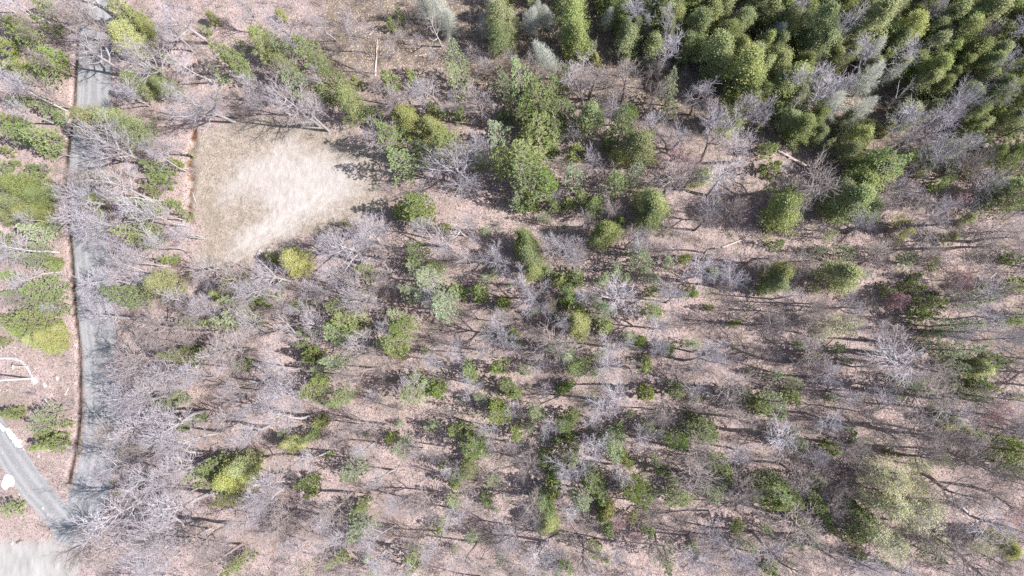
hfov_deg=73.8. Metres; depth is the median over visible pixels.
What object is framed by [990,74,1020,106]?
bare tree
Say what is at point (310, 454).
bare tree
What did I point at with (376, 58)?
fallen log
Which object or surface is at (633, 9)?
birch tree
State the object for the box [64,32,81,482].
roadside ditch
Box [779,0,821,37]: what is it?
cedar tree
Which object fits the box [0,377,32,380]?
utility pole
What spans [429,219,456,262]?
bare tree
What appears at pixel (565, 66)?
pine tree
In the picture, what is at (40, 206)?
cedar tree
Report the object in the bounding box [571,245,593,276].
bare shrub
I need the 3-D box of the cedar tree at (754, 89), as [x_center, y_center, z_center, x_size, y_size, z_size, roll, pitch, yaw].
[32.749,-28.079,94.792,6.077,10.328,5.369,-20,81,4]
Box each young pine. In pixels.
[0,37,22,59]
[0,57,26,78]
[0,144,17,158]
[0,160,15,172]
[0,230,19,244]
[0,244,20,256]
[0,270,22,283]
[0,310,22,327]
[0,337,14,347]
[0,406,25,419]
[0,497,25,517]
[5,93,32,110]
[8,159,21,166]
[18,300,52,314]
[24,163,52,177]
[28,433,63,451]
[29,13,65,37]
[32,99,63,125]
[32,429,57,438]
[36,147,58,160]
[36,221,62,234]
[37,416,56,423]
[38,45,69,68]
[39,432,71,453]
[41,260,63,271]
[42,59,73,78]
[44,257,65,265]
[49,111,69,125]
[52,418,75,428]
[85,172,117,189]
[114,481,144,495]
[118,5,143,20]
[126,214,153,226]
[128,195,146,206]
[136,222,162,234]
[138,159,170,175]
[140,183,163,198]
[140,234,166,245]
[141,200,167,214]
[143,172,177,190]
[155,254,181,265]
[157,395,179,408]
[162,165,178,175]
[164,198,182,211]
[165,157,184,169]
[165,419,188,430]
[170,389,187,398]
[177,209,194,221]
[184,343,211,359]
[184,412,206,426]
[198,23,212,36]
[199,314,223,329]
[208,63,231,84]
[212,488,236,493]
[219,558,242,575]
[228,357,254,372]
[230,548,259,567]
[232,37,253,51]
[252,291,275,307]
[277,428,290,438]
[287,299,307,313]
[290,89,308,108]
[292,473,321,490]
[293,337,309,348]
[295,325,317,339]
[297,432,311,443]
[301,344,327,364]
[302,485,318,498]
[304,425,322,442]
[309,372,331,385]
[311,413,331,428]
[314,83,339,105]
[321,318,340,329]
[324,450,334,459]
[333,547,350,564]
[339,221,350,227]
[343,324,358,340]
[354,264,377,284]
[354,492,373,512]
[364,105,383,123]
[370,338,384,349]
[373,317,390,329]
[380,68,401,95]
[384,429,400,446]
[385,14,398,33]
[392,201,409,223]
[394,5,405,24]
[403,545,422,563]
[403,557,419,575]
[406,68,420,86]
[406,368,422,384]
[418,376,435,395]
[424,100,441,118]
[428,260,445,271]
[429,379,447,398]
[436,124,450,142]
[436,457,449,469]
[436,517,445,534]
[437,107,449,119]
[440,222,451,233]
[447,419,466,441]
[448,283,470,301]
[448,471,461,488]
[452,105,467,124]
[460,357,477,375]
[462,368,479,383]
[463,420,476,435]
[470,283,488,303]
[479,488,496,506]
[486,357,510,374]
[486,394,506,416]
[495,294,511,312]
[496,107,509,125]
[497,377,515,395]
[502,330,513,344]
[506,386,522,398]
[507,326,521,341]
[507,419,526,441]
[514,198,530,214]
[522,189,540,213]
[536,447,554,466]
[538,496,554,520]
[543,136,560,157]
[544,265,552,278]
[544,462,564,482]
[545,473,561,502]
[547,199,566,214]
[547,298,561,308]
[550,270,569,286]
[550,435,564,445]
[554,557,563,570]
[555,379,571,396]
[561,301,572,309]
[562,142,585,162]
[562,196,574,211]
[562,558,574,575]
[563,379,575,392]
[563,406,580,427]
[564,431,576,443]
[568,265,585,288]
[572,300,589,315]
[574,190,590,206]
[578,460,595,474]
[586,538,602,559]
[591,492,606,507]
[595,0,611,17]
[595,317,613,336]
[601,520,615,538]
[601,555,610,562]
[613,421,624,433]
[614,216,626,230]
[615,445,626,456]
[617,453,635,468]
[622,103,638,119]
[625,509,638,523]
[633,336,646,347]
[636,383,655,401]
[638,354,652,372]
[639,522,654,540]
[640,353,650,362]
[642,286,659,297]
[653,464,671,478]
[656,426,671,439]
[661,341,678,356]
[664,376,685,399]
[674,47,688,71]
[677,253,691,264]
[677,490,695,506]
[682,428,697,440]
[682,437,692,452]
[683,283,695,292]
[685,409,703,426]
[685,538,699,555]
[690,290,699,297]
[703,304,714,311]
[704,267,722,279]
[713,90,730,110]
[716,466,735,486]
[727,320,741,328]
[729,517,744,535]
[733,386,758,406]
[744,486,761,502]
[749,121,763,137]
[754,281,768,296]
[756,141,770,153]
[759,142,780,159]
[759,157,782,178]
[759,206,777,224]
[759,494,781,511]
[760,560,777,575]
[764,239,784,251]
[764,475,791,494]
[767,102,791,122]
[777,384,802,402]
[787,392,801,406]
[788,102,806,116]
[802,486,822,503]
[803,498,829,515]
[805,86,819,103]
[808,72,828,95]
[814,508,832,523]
[818,437,840,455]
[823,520,842,538]
[825,393,841,401]
[834,491,853,506]
[838,495,859,514]
[841,526,867,545]
[845,426,857,438]
[846,545,871,562]
[848,436,856,444]
[850,502,876,523]
[858,521,887,542]
[875,51,893,74]
[877,283,896,298]
[881,448,900,457]
[894,281,928,296]
[905,308,932,326]
[906,272,923,282]
[917,302,947,317]
[922,99,946,123]
[925,174,957,193]
[925,289,941,296]
[927,261,941,271]
[941,88,963,106]
[942,160,970,176]
[944,439,960,446]
[947,123,983,142]
[963,374,991,389]
[965,133,995,153]
[966,376,1003,395]
[969,361,1000,370]
[975,108,1007,133]
[976,189,1011,209]
[979,351,1014,369]
[995,316,1023,328]
[996,250,1023,267]
[996,274,1023,297]
[1001,167,1023,178]
[1003,122,1023,142]
[1010,393,1023,400]
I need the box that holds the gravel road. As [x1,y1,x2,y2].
[52,0,120,573]
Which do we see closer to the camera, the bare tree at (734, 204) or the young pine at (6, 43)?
the bare tree at (734, 204)
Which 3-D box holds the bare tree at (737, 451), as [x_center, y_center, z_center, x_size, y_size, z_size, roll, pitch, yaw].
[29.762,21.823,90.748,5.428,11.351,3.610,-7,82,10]
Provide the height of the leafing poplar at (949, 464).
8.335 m
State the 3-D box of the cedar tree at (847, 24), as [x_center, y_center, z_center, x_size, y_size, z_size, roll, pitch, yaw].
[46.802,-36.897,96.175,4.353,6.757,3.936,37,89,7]
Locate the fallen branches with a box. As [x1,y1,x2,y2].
[0,0,1023,575]
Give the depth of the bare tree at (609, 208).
92.98 m
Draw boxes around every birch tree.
[0,0,52,32]
[0,71,58,99]
[0,231,58,266]
[0,243,44,267]
[1,0,49,22]
[3,267,61,293]
[10,210,47,227]
[36,302,72,314]
[63,222,123,243]
[70,263,145,298]
[77,289,119,315]
[78,312,126,326]
[87,241,113,253]
[92,266,136,299]
[98,237,149,258]
[100,229,149,249]
[101,171,130,187]
[101,183,153,211]
[101,294,144,313]
[103,241,165,281]
[106,77,143,102]
[108,192,187,230]
[114,75,150,107]
[116,240,167,269]
[120,161,153,179]
[124,263,172,287]
[128,549,180,575]
[135,138,170,157]
[137,426,202,463]
[138,196,185,223]
[139,223,186,259]
[146,145,187,171]
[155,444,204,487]
[159,46,213,83]
[160,131,195,156]
[160,223,204,247]
[166,352,228,390]
[173,220,202,238]
[246,467,296,504]
[246,484,288,531]
[314,511,338,540]
[621,0,655,21]
[654,31,683,78]
[656,1,677,63]
[745,92,778,119]
[781,0,810,20]
[783,64,817,91]
[798,66,846,119]
[805,61,835,90]
[826,0,870,35]
[829,70,861,95]
[847,29,880,90]
[878,93,924,140]
[880,32,923,81]
[999,109,1023,137]
[1001,13,1023,42]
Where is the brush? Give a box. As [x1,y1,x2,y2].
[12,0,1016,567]
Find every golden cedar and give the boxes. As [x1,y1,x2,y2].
[0,207,16,229]
[19,330,41,350]
[30,319,72,354]
[43,338,67,356]
[50,322,69,334]
[65,103,129,146]
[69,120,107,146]
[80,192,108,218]
[106,14,158,60]
[133,12,162,41]
[140,266,192,304]
[157,51,175,65]
[204,9,222,25]
[209,473,242,491]
[211,449,261,494]
[224,448,264,480]
[243,447,264,473]
[265,253,279,263]
[275,8,288,21]
[276,244,317,280]
[278,431,308,454]
[287,244,300,262]
[349,74,362,89]
[387,103,422,142]
[415,112,459,148]
[457,458,472,470]
[511,243,521,260]
[535,510,561,534]
[560,305,594,347]
[564,42,585,66]
[581,312,596,328]
[591,52,601,66]
[594,509,614,524]
[596,491,615,519]
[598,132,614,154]
[607,145,631,167]
[620,48,634,67]
[685,164,714,191]
[717,108,749,139]
[778,128,795,142]
[829,118,846,138]
[832,121,875,156]
[835,108,858,128]
[873,116,896,140]
[873,153,904,191]
[877,22,915,69]
[884,7,930,55]
[884,97,926,135]
[890,214,918,242]
[903,67,923,89]
[914,142,931,155]
[922,256,941,265]
[936,412,964,432]
[937,231,961,245]
[937,408,956,419]
[954,424,968,432]
[955,155,984,177]
[956,212,977,228]
[956,354,981,368]
[958,355,997,379]
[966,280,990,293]
[974,525,1022,564]
[995,86,1023,108]
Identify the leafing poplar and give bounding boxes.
[804,321,833,345]
[814,311,859,340]
[829,311,865,326]
[848,455,894,489]
[848,485,892,511]
[851,513,892,550]
[861,490,916,528]
[865,474,913,520]
[871,453,916,498]
[873,524,913,567]
[890,487,950,537]
[892,470,932,498]
[896,450,936,474]
[899,483,946,517]
[907,526,951,556]
[923,451,954,470]
[961,533,996,558]
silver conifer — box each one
[414,0,433,23]
[425,0,452,29]
[434,8,460,36]
[475,11,489,39]
[518,6,543,36]
[531,37,563,78]
[533,0,542,24]
[540,4,555,32]
[596,6,613,32]
[640,12,653,39]
[760,20,788,38]
[818,89,846,124]
[825,75,853,95]
[839,95,879,125]
[848,59,886,100]
[859,34,886,63]
[871,60,909,87]
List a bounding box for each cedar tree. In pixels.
[0,169,54,204]
[0,191,46,222]
[0,208,21,225]
[7,198,57,229]
[21,181,64,208]
[27,200,59,221]
[91,105,147,152]
[106,113,160,147]
[119,68,160,103]
[136,75,161,100]
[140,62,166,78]
[149,73,184,102]
[207,287,235,307]
[217,270,253,297]
[247,21,287,67]
[269,51,310,87]
[332,79,369,129]
[410,136,439,171]
[470,146,490,171]
[482,0,520,40]
[483,20,518,57]
[504,10,520,44]
[510,224,543,255]
[515,240,547,277]
[521,260,547,284]
[548,0,568,28]
[556,0,590,58]
[556,17,599,65]
[560,0,589,18]
[573,98,606,142]
[586,217,625,253]
[586,232,607,253]
[607,0,633,31]
[607,22,642,62]
[613,18,624,41]
[613,126,660,166]
[616,14,638,51]
[626,183,672,228]
[630,201,668,235]
[632,211,649,235]
[633,0,660,34]
[633,14,646,46]
[639,30,666,67]
[641,0,684,41]
[651,17,672,47]
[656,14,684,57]
[668,1,683,29]
[670,27,697,64]
[675,0,688,27]
[675,5,715,55]
[680,3,686,24]
[684,0,695,12]
[684,0,705,20]
[685,27,736,84]
[687,28,710,65]
[697,0,729,27]
[701,0,726,35]
[701,54,730,86]
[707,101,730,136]
[708,16,751,55]
[717,0,736,24]
[717,40,769,103]
[724,5,760,39]
[728,27,751,69]
[729,65,769,112]
[731,38,769,69]
[734,0,747,13]
[736,0,771,36]
[737,0,757,14]
[739,82,778,107]
[749,0,784,35]
[750,28,779,56]
[754,177,806,243]
[754,255,799,289]
[757,11,778,32]
[757,268,791,296]
[760,59,815,109]
[761,52,778,81]
[763,67,783,97]
[764,28,791,57]
[765,3,806,43]
[767,44,795,79]
[770,10,803,49]
[774,104,801,138]
[775,0,797,14]
[778,109,817,156]
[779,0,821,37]
[783,83,812,110]
[791,0,843,58]
[791,24,826,60]
[791,27,826,64]
[792,49,817,76]
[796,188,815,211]
[799,22,844,67]
[808,103,831,128]
[808,120,829,150]
[809,256,866,299]
[814,173,857,216]
[816,44,845,73]
[816,177,880,226]
[817,0,859,23]
[817,35,843,70]
[825,164,882,197]
[828,272,860,290]
[831,141,863,165]
[832,41,861,73]
[834,10,872,46]
[838,11,852,36]
[842,0,902,55]
[845,33,872,61]
[845,193,884,231]
[848,117,875,136]
[851,55,883,80]
[859,0,873,7]
[867,18,903,54]
[879,53,914,86]
[882,0,911,21]
[889,49,930,73]
[890,0,909,20]
[896,0,926,25]
[898,51,955,92]
[899,66,945,104]
[909,153,937,180]
[913,15,951,48]
[913,29,953,60]
[913,44,943,66]
[916,5,945,30]
[918,73,956,103]
[919,97,945,121]
[923,0,974,38]
[924,0,941,14]
[926,24,957,51]
[931,140,967,165]
[936,62,963,85]
[941,35,965,64]
[942,0,965,11]
[944,52,979,77]
[945,13,986,51]
[945,79,986,116]
[947,33,999,77]
[950,98,993,127]
[952,6,988,47]
[957,65,1003,87]
[958,0,1016,40]
[958,115,995,135]
[967,48,1009,81]
[971,0,993,16]
[972,16,1021,44]
[972,70,1019,108]
[973,39,1015,73]
[977,173,1023,205]
[978,141,1010,170]
[986,0,1023,32]
[987,105,1023,135]
[991,7,1023,44]
[992,58,1023,90]
[995,61,1023,103]
[996,195,1023,212]
[998,85,1023,114]
[999,142,1023,164]
[1002,37,1023,66]
[1007,26,1023,60]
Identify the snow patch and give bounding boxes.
[1,473,13,489]
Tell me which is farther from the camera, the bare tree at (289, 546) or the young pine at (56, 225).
the young pine at (56, 225)
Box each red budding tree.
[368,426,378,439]
[608,511,628,532]
[627,521,640,543]
[659,146,684,177]
[676,150,706,182]
[735,199,751,219]
[884,292,904,308]
[890,290,911,308]
[939,191,971,214]
[939,266,978,287]
[944,276,974,294]
[978,409,1009,429]
[982,399,1016,420]
[998,498,1023,524]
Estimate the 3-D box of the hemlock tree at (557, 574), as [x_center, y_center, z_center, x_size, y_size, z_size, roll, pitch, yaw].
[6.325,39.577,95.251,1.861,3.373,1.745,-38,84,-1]
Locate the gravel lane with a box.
[0,416,66,530]
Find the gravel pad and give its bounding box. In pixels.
[0,539,77,575]
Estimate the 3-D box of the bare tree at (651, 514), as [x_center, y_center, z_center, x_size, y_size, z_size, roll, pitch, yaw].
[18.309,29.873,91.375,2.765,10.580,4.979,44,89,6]
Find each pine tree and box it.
[0,16,24,44]
[0,111,27,130]
[0,119,47,147]
[0,285,42,310]
[0,313,29,336]
[3,14,40,44]
[6,305,64,338]
[6,322,41,342]
[7,58,44,83]
[12,26,49,55]
[18,126,67,154]
[18,270,69,305]
[23,55,63,87]
[23,290,72,317]
[30,0,56,17]
[96,283,154,311]
[105,0,143,29]
[109,222,157,250]
[113,197,158,223]
[156,343,205,367]
[192,466,221,488]
[194,451,234,475]
[205,38,249,72]
[209,486,248,507]
[221,50,256,82]
[291,33,326,70]
[298,379,328,401]
[304,52,349,88]
[323,294,353,323]
[323,320,359,348]
[327,384,355,408]
[330,306,371,332]
[373,119,411,159]
[379,325,410,355]
[383,344,411,361]
[386,147,424,185]
[387,314,420,339]
[398,377,430,406]
[400,190,439,230]
[404,242,433,272]
[405,200,433,228]
[431,128,465,169]
[457,457,480,480]
[458,431,488,460]
[488,401,510,425]
[489,145,521,183]
[501,138,549,188]
[505,95,525,121]
[508,157,553,204]
[511,94,539,127]
[514,108,536,131]
[514,119,538,145]
[523,76,558,129]
[525,110,559,153]
[528,149,547,179]
[530,485,550,509]
[534,98,560,128]
[536,167,560,200]
[542,73,561,106]
[543,117,568,141]
[554,96,578,130]
[554,409,574,435]
[555,63,575,98]
[557,282,576,307]
[562,354,591,377]
[577,459,606,493]
[583,473,607,494]
[585,193,607,217]
[591,0,611,11]
[602,168,630,201]
[606,102,638,148]
[615,468,650,502]
[620,484,643,505]
[630,480,652,506]
[635,298,663,322]
[657,484,689,508]
[663,425,688,449]
[683,414,719,445]
[707,452,732,476]
[742,389,771,414]
[742,469,775,501]
[753,466,792,505]
[764,493,796,513]
[781,479,804,508]
[842,508,878,536]
[844,154,878,172]
[852,146,889,172]
[854,148,913,197]
[883,148,918,167]
[904,290,949,314]
[962,87,1010,117]
[979,180,1023,221]
[983,433,1023,466]
[986,85,1022,115]
[986,149,1023,179]
[988,433,1023,456]
[994,451,1023,477]
[998,192,1023,209]
[1003,136,1023,163]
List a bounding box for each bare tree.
[0,62,66,110]
[0,291,57,311]
[1,68,55,101]
[3,96,55,124]
[5,10,62,42]
[19,45,76,76]
[20,69,70,107]
[41,0,126,39]
[41,175,131,225]
[43,194,112,249]
[43,516,126,574]
[46,164,120,196]
[50,0,122,21]
[56,108,150,170]
[59,1,136,55]
[61,27,123,72]
[62,479,172,558]
[65,206,141,243]
[71,534,125,565]
[75,294,151,343]
[79,447,158,495]
[80,512,150,575]
[82,162,151,202]
[84,401,151,460]
[86,366,161,429]
[92,345,165,395]
[96,326,182,389]
[104,399,173,451]
[106,384,176,422]
[109,31,175,83]
[110,533,191,575]
[113,496,202,566]
[117,434,193,485]
[117,460,176,528]
[123,363,184,406]
[128,304,194,353]
[132,402,206,460]
[132,564,165,575]
[133,528,210,575]
[137,346,202,391]
[139,488,214,540]
[142,133,184,157]
[142,484,199,515]
[143,400,201,445]
[148,331,195,350]
[149,448,214,502]
[151,0,211,47]
[153,16,193,52]
[154,286,202,311]
[156,68,235,130]
[159,421,226,459]
[170,369,215,398]
[171,318,219,347]
[179,520,231,566]
[182,294,232,328]
[185,253,232,289]
[185,291,222,320]
[185,538,242,575]
[186,41,237,78]
[193,328,252,382]
[197,87,239,118]
[201,326,265,377]
[210,401,247,435]
[211,252,273,311]
[211,376,262,404]
[219,506,263,543]
[220,417,270,451]
[221,296,259,329]
[227,275,279,308]
[228,70,268,103]
[229,0,266,33]
[231,399,280,424]
[231,474,278,522]
[235,307,270,342]
[239,87,285,115]
[242,257,292,300]
[245,344,303,391]
[253,80,289,115]
[253,367,309,416]
[255,394,313,437]
[255,445,306,501]
[257,501,296,547]
[259,6,306,47]
[265,58,308,102]
[265,72,319,128]
[265,289,304,320]
[265,311,303,349]
[272,534,306,561]
[279,300,324,322]
[290,447,331,476]
[291,92,329,132]
[294,513,334,553]
[296,296,331,347]
[302,57,329,93]
[304,92,335,121]
[304,532,342,561]
[306,12,336,40]
[307,281,340,302]
[309,230,351,263]
[312,216,380,281]
[313,489,353,532]
[315,261,351,291]
[325,522,352,554]
[328,366,362,391]
[333,274,384,318]
[337,327,377,358]
[337,415,364,441]
[339,259,379,313]
[340,13,366,52]
[340,356,378,387]
[348,415,390,441]
[349,42,376,73]
[349,442,376,462]
[351,206,391,249]
[356,524,395,550]
[359,116,397,152]
[361,466,394,494]
[362,338,390,368]
[363,543,393,575]
[366,71,387,104]
[369,270,399,298]
[370,237,408,264]
[373,316,405,338]
[381,81,406,114]
[382,401,405,415]
[383,491,409,516]
[390,366,424,404]
[399,558,417,575]
[400,487,436,520]
[403,70,442,109]
[403,439,423,462]
[404,76,429,111]
[408,215,434,240]
[409,137,492,201]
[410,280,441,309]
[418,531,443,565]
[419,346,450,374]
[420,439,449,467]
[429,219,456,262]
[434,505,466,536]
[437,88,462,121]
[439,460,462,482]
[443,344,472,368]
[444,336,463,351]
[448,540,479,575]
[452,81,496,127]
[452,246,485,272]
[457,210,478,238]
[458,372,484,402]
[458,479,477,503]
[464,130,495,160]
[471,419,499,453]
[473,339,493,362]
[475,240,510,278]
[475,307,521,357]
[491,305,512,329]
[499,437,523,456]
[499,526,522,559]
[508,263,530,292]
[508,443,547,485]
[514,280,552,321]
[514,486,549,529]
[515,538,562,575]
[524,320,583,371]
[535,231,589,278]
[536,292,557,317]
[538,417,560,440]
[543,449,595,498]
[553,311,571,336]
[556,50,593,107]
[560,495,584,525]
[563,536,602,575]
[572,208,599,229]
[573,60,620,101]
[573,285,598,308]
[575,431,616,469]
[580,386,628,427]
[590,271,645,320]
[594,342,623,383]
[596,331,637,369]
[598,375,630,411]
[600,91,631,125]
[601,187,620,217]
[603,540,628,565]
[608,58,645,103]
[608,461,635,490]
[620,359,642,382]
[621,222,658,249]
[631,232,652,256]
[633,422,666,453]
[634,496,664,529]
[638,111,671,144]
[639,155,699,197]
[640,75,669,111]
[640,391,676,430]
[640,532,670,568]
[642,309,670,340]
[644,59,663,88]
[644,403,671,427]
[646,334,671,358]
[647,277,688,319]
[650,238,672,260]
[660,115,695,150]
[667,157,711,190]
[667,458,727,502]
[669,430,720,473]
[674,534,715,575]
[679,249,722,291]
[681,76,719,115]
[681,380,707,409]
[682,335,739,375]
[687,207,724,231]
[688,340,722,367]
[693,151,749,198]
[693,510,726,551]
[698,99,750,163]
[701,93,726,124]
[701,236,726,259]
[705,368,756,415]
[712,252,753,289]
[712,277,735,296]
[716,197,752,240]
[717,125,758,171]
[719,535,753,575]
[721,442,754,467]
[724,408,766,433]
[726,463,764,515]
[734,90,760,118]
[741,241,780,276]
[743,108,775,131]
[747,530,790,571]
[751,309,795,344]
[757,410,802,466]
[764,500,826,563]
[771,285,806,308]
[773,174,811,211]
[773,551,813,575]
[776,311,822,337]
[778,459,817,497]
[782,148,844,219]
[783,245,819,279]
[790,287,829,318]
[792,324,833,378]
[796,299,846,330]
[796,442,831,468]
[804,408,850,435]
[805,354,843,393]
[805,536,853,574]
[811,52,826,76]
[811,473,846,497]
[821,486,860,520]
[826,293,868,320]
[826,386,865,412]
[826,433,871,469]
[830,546,895,575]
[832,420,857,442]
[835,351,881,380]
[841,313,869,335]
[844,405,890,429]
[846,203,880,233]
[855,238,897,269]
[857,325,933,389]
[862,380,900,410]
[863,418,913,448]
[866,320,919,364]
[874,186,904,218]
[878,126,932,155]
[878,353,964,390]
[879,171,915,198]
[879,367,960,426]
[885,202,957,247]
[885,561,923,575]
[886,102,962,154]
[889,414,955,458]
[896,429,952,494]
[907,244,954,272]
[909,139,954,177]
[911,520,970,568]
[916,191,974,227]
[917,422,989,454]
[920,92,971,132]
[921,0,949,20]
[921,286,974,315]
[921,470,1011,517]
[927,130,990,168]
[927,391,986,434]
[929,537,1012,575]
[931,316,980,347]
[933,70,998,123]
[933,148,992,181]
[939,431,1023,491]
[943,221,1003,271]
[946,273,1012,315]
[946,303,1014,333]
[947,489,1023,558]
[951,378,1006,419]
[954,144,1001,179]
[956,166,1012,207]
[957,17,1007,54]
[966,539,1022,575]
[968,217,1023,261]
[970,480,1023,517]
[971,280,1020,305]
[973,325,1023,353]
[980,409,1023,440]
[985,45,1023,85]
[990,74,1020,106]
[991,461,1023,486]
[1011,214,1023,232]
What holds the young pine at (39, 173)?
on the ground at (412, 416)
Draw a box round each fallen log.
[330,58,369,77]
[374,38,377,76]
[722,235,753,247]
[778,150,806,166]
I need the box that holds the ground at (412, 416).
[0,0,1023,575]
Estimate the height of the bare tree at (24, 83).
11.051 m
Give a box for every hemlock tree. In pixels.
[9,252,50,270]
[15,222,58,247]
[22,418,56,435]
[25,242,54,259]
[30,401,65,426]
[140,392,163,407]
[175,317,201,329]
[175,393,194,404]
[179,462,210,483]
[210,306,264,328]
[211,320,241,333]
[216,292,260,309]
[268,32,297,63]
[277,67,317,104]
[307,49,327,71]
[307,363,331,376]
[311,298,320,308]
[314,394,327,404]
[317,349,358,373]
[318,385,332,395]
[322,558,336,570]
[337,452,370,479]
[339,466,364,483]
[345,526,364,545]
[346,503,366,523]
[348,511,380,536]
[354,284,373,295]
[361,267,374,275]
[362,554,370,563]
[366,561,381,575]
[386,306,406,322]
[389,432,417,457]
[395,417,403,426]
[397,283,423,306]
[405,258,426,274]
[412,266,449,293]
[414,286,440,306]
[420,345,429,355]
[422,421,434,434]
[424,262,446,279]
[428,418,440,429]
[430,281,458,309]
[431,294,458,326]
[442,37,472,84]
[444,489,461,505]
[446,62,468,98]
[448,500,461,511]
[449,543,459,553]
[464,528,480,544]
[472,389,490,402]
[472,431,489,448]
[477,225,491,240]
[477,441,495,459]
[478,272,492,287]
[486,473,499,487]
[487,119,510,150]
[491,64,516,101]
[491,269,500,278]
[505,282,513,288]
[508,193,524,211]
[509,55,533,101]
[511,339,521,348]
[516,361,535,375]
[527,402,547,422]
[527,419,536,432]
[528,306,539,315]
[535,523,548,536]
[536,211,550,224]
[542,265,554,281]
[543,339,570,357]
[549,306,559,316]
[552,563,563,575]
[557,343,578,363]
[558,440,580,467]
[563,161,589,191]
[567,482,594,511]
[571,440,580,453]
[589,293,603,307]
[589,346,605,362]
[590,297,617,323]
[590,366,600,378]
[592,431,610,450]
[593,270,614,288]
[603,425,625,451]
[604,434,623,463]
[610,259,624,278]
[615,427,627,441]
[617,272,631,285]
[618,330,636,347]
[624,161,644,188]
[624,241,643,257]
[625,408,635,419]
[626,249,655,273]
[635,267,652,281]
[635,415,656,434]
[645,486,658,501]
[647,273,660,286]
[649,453,660,467]
[652,540,676,575]
[658,65,679,110]
[659,95,678,121]
[659,342,673,355]
[662,254,674,272]
[666,474,680,486]
[676,414,692,434]
[684,338,702,349]
[687,392,701,404]
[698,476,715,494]
[701,483,725,503]
[712,475,727,490]
[733,532,744,545]
[742,538,759,555]
[743,368,751,375]
[749,384,787,417]
[759,521,773,534]
[763,404,789,422]
[764,368,783,380]
[778,421,798,435]
[781,431,808,450]
[784,374,803,388]
[784,536,805,551]
[788,558,797,567]
[790,337,807,351]
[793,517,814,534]
[800,349,820,361]
[806,93,830,114]
[807,472,827,486]
[807,539,822,550]
[808,286,820,295]
[810,244,828,257]
[818,137,836,153]
[820,228,839,243]
[825,340,846,355]
[829,122,855,139]
[830,243,856,260]
[838,355,852,364]
[860,269,873,280]
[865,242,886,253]
[871,551,893,570]
[881,38,903,67]
[886,376,934,399]
[894,252,918,273]
[901,373,930,387]
[908,334,940,355]
[913,541,947,563]
[920,86,948,102]
[921,326,947,342]
[925,314,986,338]
[926,394,955,410]
[928,338,962,359]
[934,327,947,338]
[938,381,973,401]
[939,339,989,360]
[939,359,971,376]
[940,376,994,401]
[949,288,996,312]
[961,426,989,442]
[981,453,995,462]
[1009,309,1023,320]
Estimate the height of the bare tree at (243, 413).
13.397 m
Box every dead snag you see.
[422,10,442,46]
[449,215,465,240]
[670,23,689,60]
[791,91,804,111]
[828,49,854,77]
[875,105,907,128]
[875,116,930,157]
[879,192,899,214]
[883,74,919,109]
[907,134,957,161]
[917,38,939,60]
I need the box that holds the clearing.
[189,111,386,272]
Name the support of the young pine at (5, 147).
on the ground at (412, 416)
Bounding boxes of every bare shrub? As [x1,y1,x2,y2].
[271,502,285,517]
[278,558,298,575]
[292,274,320,303]
[293,25,311,43]
[299,3,318,26]
[314,29,332,50]
[324,428,351,455]
[327,41,343,56]
[332,21,346,38]
[337,5,353,25]
[338,568,354,575]
[347,439,365,456]
[350,59,365,77]
[353,531,381,560]
[359,18,377,38]
[363,384,383,405]
[371,3,391,19]
[372,263,402,285]
[380,38,400,58]
[390,29,412,43]
[400,534,422,557]
[405,32,426,51]
[414,178,431,193]
[421,500,442,524]
[426,45,437,65]
[434,332,448,350]
[438,555,470,573]
[441,37,458,58]
[457,483,480,517]
[461,172,487,196]
[462,42,484,61]
[467,234,483,247]
[476,56,491,75]
[483,155,503,176]
[493,512,512,543]
[493,528,517,555]
[500,48,517,62]
[502,400,526,419]
[511,554,529,575]
[524,322,548,342]
[525,353,552,378]
[526,52,536,68]
[534,65,547,80]
[538,546,568,575]
[540,379,555,400]
[547,187,565,203]
[550,150,566,174]
[551,487,568,511]
[553,521,583,548]
[554,499,578,524]
[559,118,580,145]
[566,233,596,258]
[568,388,585,400]
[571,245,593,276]
[575,514,605,538]
[578,162,592,179]
[581,140,604,177]
[583,560,604,575]
[590,419,607,431]
[591,169,607,190]
[597,68,606,88]
[598,89,614,106]
[607,81,624,104]
[608,156,621,174]
[628,228,652,252]
[640,52,658,71]
[657,58,670,74]
[657,363,691,383]
[660,212,679,240]
[665,312,684,333]
[668,238,684,254]
[670,190,689,212]
[673,507,691,527]
[676,227,689,240]
[684,457,710,479]
[689,356,714,377]
[690,375,713,394]
[695,310,710,327]
[697,196,723,223]
[701,365,717,381]
[704,544,724,575]
[715,251,738,264]
[716,397,747,422]
[716,557,734,575]
[724,492,740,510]
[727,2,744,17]
[732,191,763,215]
[741,554,759,575]
[746,501,772,521]
[749,336,765,361]
[753,351,776,366]
[762,453,780,466]
[779,155,793,178]
[787,218,809,240]
[788,549,808,570]
[790,251,810,265]
[791,476,818,500]
[798,450,839,478]
[799,384,819,401]
[806,220,830,242]
[807,301,836,323]
[813,356,838,372]
[818,476,856,499]
[841,286,859,297]
[848,294,872,317]
[848,441,873,454]
[852,451,869,470]
[865,319,891,342]
[873,251,889,271]
[887,399,912,419]
[902,182,927,205]
[905,191,935,210]
[917,237,938,256]
[930,558,965,575]
[937,426,981,451]
[943,519,975,539]
[955,448,980,467]
[956,564,987,575]
[957,196,985,216]
[963,256,1000,284]
[970,178,991,190]
[978,267,1006,292]
[981,321,1021,344]
[984,217,1018,243]
[994,209,1023,221]
[998,385,1023,417]
[999,418,1023,434]
[1009,358,1023,374]
[1012,234,1023,260]
[1014,264,1023,276]
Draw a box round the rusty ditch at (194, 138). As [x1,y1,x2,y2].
[186,129,196,216]
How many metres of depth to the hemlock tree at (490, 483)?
95.68 m
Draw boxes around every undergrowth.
[0,0,1023,575]
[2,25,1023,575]
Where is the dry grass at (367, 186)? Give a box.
[1,0,1014,567]
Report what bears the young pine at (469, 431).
on the ground at (412, 416)

